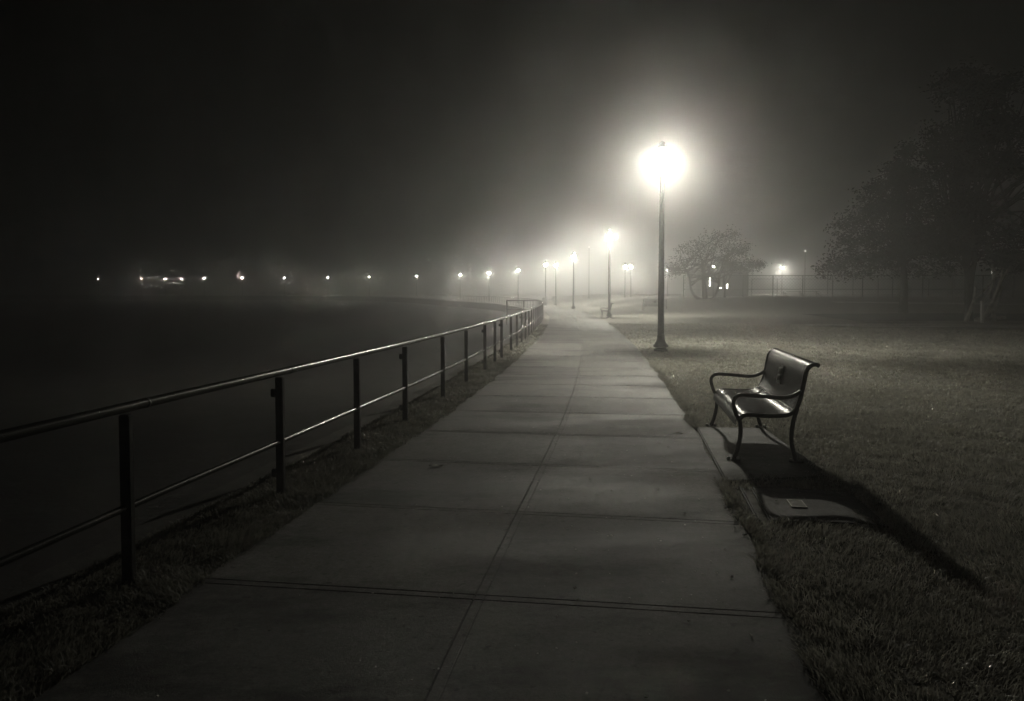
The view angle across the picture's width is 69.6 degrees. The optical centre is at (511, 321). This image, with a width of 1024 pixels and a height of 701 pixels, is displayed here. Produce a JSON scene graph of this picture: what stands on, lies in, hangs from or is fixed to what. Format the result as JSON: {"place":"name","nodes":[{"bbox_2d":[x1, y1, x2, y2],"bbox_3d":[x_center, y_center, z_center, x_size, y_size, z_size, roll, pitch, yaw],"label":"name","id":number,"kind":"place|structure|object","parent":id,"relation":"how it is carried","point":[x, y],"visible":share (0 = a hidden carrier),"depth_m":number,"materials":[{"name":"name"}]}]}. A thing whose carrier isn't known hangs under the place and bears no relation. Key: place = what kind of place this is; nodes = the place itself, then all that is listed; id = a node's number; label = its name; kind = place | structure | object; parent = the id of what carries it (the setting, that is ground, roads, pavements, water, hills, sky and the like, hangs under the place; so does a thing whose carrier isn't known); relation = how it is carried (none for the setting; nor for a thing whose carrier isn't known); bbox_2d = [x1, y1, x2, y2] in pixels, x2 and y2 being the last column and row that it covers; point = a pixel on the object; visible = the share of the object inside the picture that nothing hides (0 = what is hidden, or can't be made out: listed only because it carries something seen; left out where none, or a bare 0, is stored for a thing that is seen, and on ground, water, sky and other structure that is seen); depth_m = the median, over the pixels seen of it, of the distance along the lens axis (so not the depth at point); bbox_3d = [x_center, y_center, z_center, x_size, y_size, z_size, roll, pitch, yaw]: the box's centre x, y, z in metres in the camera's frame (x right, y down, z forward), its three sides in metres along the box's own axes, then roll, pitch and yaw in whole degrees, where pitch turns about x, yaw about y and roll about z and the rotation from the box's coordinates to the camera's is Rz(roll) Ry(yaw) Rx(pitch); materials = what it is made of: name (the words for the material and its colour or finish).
{"place":"outdoors","nodes":[
{"label":"outdoors","id":0,"kind":"place"},
{"bbox_2d":[0,296,532,591],"bbox_3d":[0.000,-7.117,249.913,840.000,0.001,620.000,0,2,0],"label":"water","id":1,"kind":"structure","parent":0,"point":[61,357],"depth_m":21.91,"materials":[{"name":"water"}]},
{"bbox_2d":[0,296,532,611],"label":"seawall","id":2,"kind":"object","parent":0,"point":[65,569],"visible":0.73,"depth_m":6.81,"materials":[{"name":"concrete"}]},
{"bbox_2d":[506,300,538,324],"bbox_3d":[0.865,-0.764,61.210,2.744,2.070,0.098,0,2,-9],"label":"landing railing","id":3,"kind":"object","parent":2,"relation":"on","point":[507,309],"visible":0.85,"depth_m":61.05,"materials":[{"name":"metal"}]},
{"bbox_2d":[0,295,834,700],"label":"path","id":4,"kind":"structure","parent":0,"point":[308,583],"depth_m":4.18,"materials":[{"name":"concrete"}]},
{"bbox_2d":[156,364,868,700],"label":"grit","id":5,"kind":"object","parent":4,"relation":"on","point":[586,693],"visible":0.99,"depth_m":4.62,"materials":[{"name":"grey"}]},
{"bbox_2d":[0,294,1023,700],"bbox_3d":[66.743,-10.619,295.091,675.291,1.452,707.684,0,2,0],"label":"ground","id":6,"kind":"structure","parent":0,"point":[754,310],"depth_m":6.35,"materials":[{"name":"green plant"}]},
{"bbox_2d":[0,294,543,584],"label":"steel railing","id":7,"kind":"object","parent":6,"relation":"on","point":[129,503],"visible":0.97,"depth_m":5.17,"materials":[{"name":"metal"}]},
{"bbox_2d":[0,324,547,700],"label":"grass strip","id":8,"kind":"object","parent":6,"relation":"on","point":[479,376],"depth_m":4.80,"materials":[{"name":"green plant"}]},
{"bbox_2d":[488,270,490,300],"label":"street lamp","id":9,"kind":"object","parent":6,"relation":"on","point":[489,285],"visible":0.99,"depth_m":141.54,"materials":[{"name":"metal"}]},
{"bbox_2d":[517,267,519,301],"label":"street lamp","id":10,"kind":"object","parent":6,"relation":"on","point":[518,281],"visible":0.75,"depth_m":118.71,"materials":[{"name":"metal"}]},
{"bbox_2d":[544,260,547,304],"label":"street lamp","id":11,"kind":"object","parent":6,"relation":"on","point":[545,262],"visible":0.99,"depth_m":96.30,"materials":[{"name":"metal"}]},
{"bbox_2d":[554,261,557,304],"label":"street lamp","id":12,"kind":"object","parent":6,"relation":"on","point":[555,263],"visible":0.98,"depth_m":98.17,"materials":[{"name":"metal"}]},
{"bbox_2d":[571,251,575,308],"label":"street lamp","id":13,"kind":"object","parent":6,"relation":"on","point":[573,254],"visible":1,"depth_m":75.05,"materials":[{"name":"metal"}]},
{"bbox_2d":[600,303,613,317],"bbox_3d":[6.291,-0.756,48.980,0.858,0.966,1.910,0,2,5],"label":"steel bench","id":14,"kind":"object","parent":6,"relation":"on","point":[601,308],"visible":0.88,"depth_m":48.07,"materials":[{"name":"metal"}]},
{"bbox_2d":[605,229,613,317],"bbox_3d":[6.437,-3.179,48.684,0.550,5.930,0.550,0,2,0],"label":"street lamp","id":15,"kind":"object","parent":6,"relation":"on","point":[609,233],"visible":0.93,"depth_m":48.63,"materials":[{"name":"metal"}]},
{"bbox_2d":[623,263,626,297],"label":"street lamp","id":16,"kind":"object","parent":6,"relation":"on","point":[625,264],"visible":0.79,"depth_m":103.15,"materials":[{"name":"metal"}]},
{"bbox_2d":[629,263,632,296],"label":"street lamp","id":17,"kind":"object","parent":6,"relation":"on","point":[631,264],"visible":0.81,"depth_m":103.79,"materials":[{"name":"metal"}]},
{"bbox_2d":[643,299,666,310],"bbox_3d":[11.607,-1.351,59.876,1.910,0.966,0.858,0,2,7],"label":"steel bench","id":18,"kind":"object","parent":6,"relation":"on","point":[653,302],"visible":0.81,"depth_m":59.66,"materials":[{"name":"metal"}]},
{"bbox_2d":[652,141,671,351],"bbox_3d":[4.196,-2.078,20.665,0.550,5.930,0.550,0,2,0],"label":"street lamp","id":19,"kind":"object","parent":6,"relation":"on","point":[662,151],"visible":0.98,"depth_m":20.60,"materials":[{"name":"metal"}]},
{"bbox_2d":[664,224,771,298],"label":"park tree","id":20,"kind":"object","parent":6,"relation":"on","point":[704,267],"visible":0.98,"depth_m":69.67,"materials":[{"name":"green plant"}]},
{"bbox_2d":[685,263,752,295],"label":"bath house","id":21,"kind":"structure","parent":6,"relation":"on","point":[733,280],"depth_m":103.89,"materials":[{"name":"grey"}]},
{"bbox_2d":[714,257,743,297],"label":"park tree","id":22,"kind":"object","parent":6,"relation":"on","point":[729,274],"visible":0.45,"depth_m":75.84,"materials":[{"name":"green plant"}]},
{"bbox_2d":[739,486,762,525],"bbox_3d":[1.855,1.439,5.756,0.033,0.072,0.999,0,2,9],"label":"edging strip","id":23,"kind":"object","parent":6,"relation":"on","point":[747,500],"visible":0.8,"depth_m":5.73,"materials":[{"name":"concrete"}]},
{"bbox_2d":[697,427,832,483],"bbox_3d":[2.454,1.391,7.664,0.986,0.118,2.600,0,2,5],"label":"bench pad","id":24,"kind":"object","parent":6,"relation":"on","point":[757,445],"visible":0.7,"depth_m":7.34,"materials":[{"name":"concrete"}]},
{"bbox_2d":[706,348,820,462],"bbox_3d":[2.660,0.834,8.034,0.858,0.966,1.910,0,2,9],"label":"steel bench","id":25,"kind":"object","parent":24,"relation":"on","point":[778,391],"visible":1,"depth_m":7.63,"materials":[{"name":"metal"}]},
{"bbox_2d":[783,291,820,296],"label":"bleacher","id":26,"kind":"object","parent":6,"relation":"on","point":[800,293],"visible":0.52,"depth_m":84.98,"materials":[{"name":"metal"}]},
{"bbox_2d":[750,486,888,527],"bbox_3d":[2.338,1.470,5.709,0.807,0.114,0.944,0,2,10],"label":"plaque pad","id":27,"kind":"object","parent":6,"relation":"on","point":[824,506],"visible":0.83,"depth_m":5.64,"materials":[{"name":"concrete"}]},
{"bbox_2d":[786,499,807,507],"bbox_3d":[2.202,1.408,5.697,0.116,0.009,0.200,0,2,9],"label":"ground plaque","id":28,"kind":"object","parent":27,"relation":"on","point":[792,503],"visible":1,"depth_m":5.70,"materials":[{"name":"grey metal"}]},
{"bbox_2d":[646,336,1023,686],"bbox_3d":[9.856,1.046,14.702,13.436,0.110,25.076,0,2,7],"label":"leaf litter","id":29,"kind":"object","parent":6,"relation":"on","point":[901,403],"visible":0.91,"depth_m":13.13,"materials":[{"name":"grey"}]},
{"bbox_2d":[683,275,1013,297],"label":"chain link fence","id":30,"kind":"object","parent":6,"relation":"on","point":[862,289],"visible":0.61,"depth_m":79.59,"materials":[{"name":"metal"}]},
{"bbox_2d":[751,279,954,295],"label":"court back fence","id":31,"kind":"object","parent":6,"relation":"on","point":[852,293],"visible":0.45,"depth_m":104.86,"materials":[{"name":"metal"}]},
{"bbox_2d":[810,137,990,312],"bbox_3d":[25.840,-6.306,49.817,11.342,12.029,8.165,0,2,0],"label":"park tree","id":32,"kind":"object","parent":6,"relation":"on","point":[898,203],"visible":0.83,"depth_m":49.25,"materials":[{"name":"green plant"}]},
{"bbox_2d":[974,301,984,322],"bbox_3d":[25.511,-0.328,40.218,0.485,1.575,0.160,0,2,0],"label":"marker post","id":33,"kind":"object","parent":6,"relation":"on","point":[982,311],"visible":0.88,"depth_m":40.17,"materials":[{"name":"white paint"}]},
{"bbox_2d":[963,244,1023,321],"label":"park tree","id":34,"kind":"object","parent":6,"relation":"on","point":[1006,260],"visible":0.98,"depth_m":40.83,"materials":[{"name":"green plant"}]},
{"bbox_2d":[0,0,1023,293],"label":"sky","id":35,"kind":"structure","parent":0,"point":[263,142],"materials":[{"name":"black"}]},
{"bbox_2d":[805,313,1023,320],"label":"planting bed","id":36,"kind":"object","parent":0,"point":[914,317],"visible":0.87,"depth_m":45.44,"materials":[{"name":"plant"}]},
{"bbox_2d":[887,57,1023,319],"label":"park tree","id":37,"kind":"object","parent":36,"relation":"on","point":[962,234],"visible":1,"depth_m":41.09,"materials":[{"name":"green plant"}]},
{"bbox_2d":[805,324,1023,327],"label":"footpath","id":38,"kind":"structure","parent":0,"point":[916,326],"depth_m":34.67,"materials":[{"name":"concrete"}]},
{"bbox_2d":[830,301,1023,304],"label":"footpath","id":39,"kind":"structure","parent":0,"point":[929,303],"depth_m":60.01,"materials":[{"name":"concrete"}]}
]}

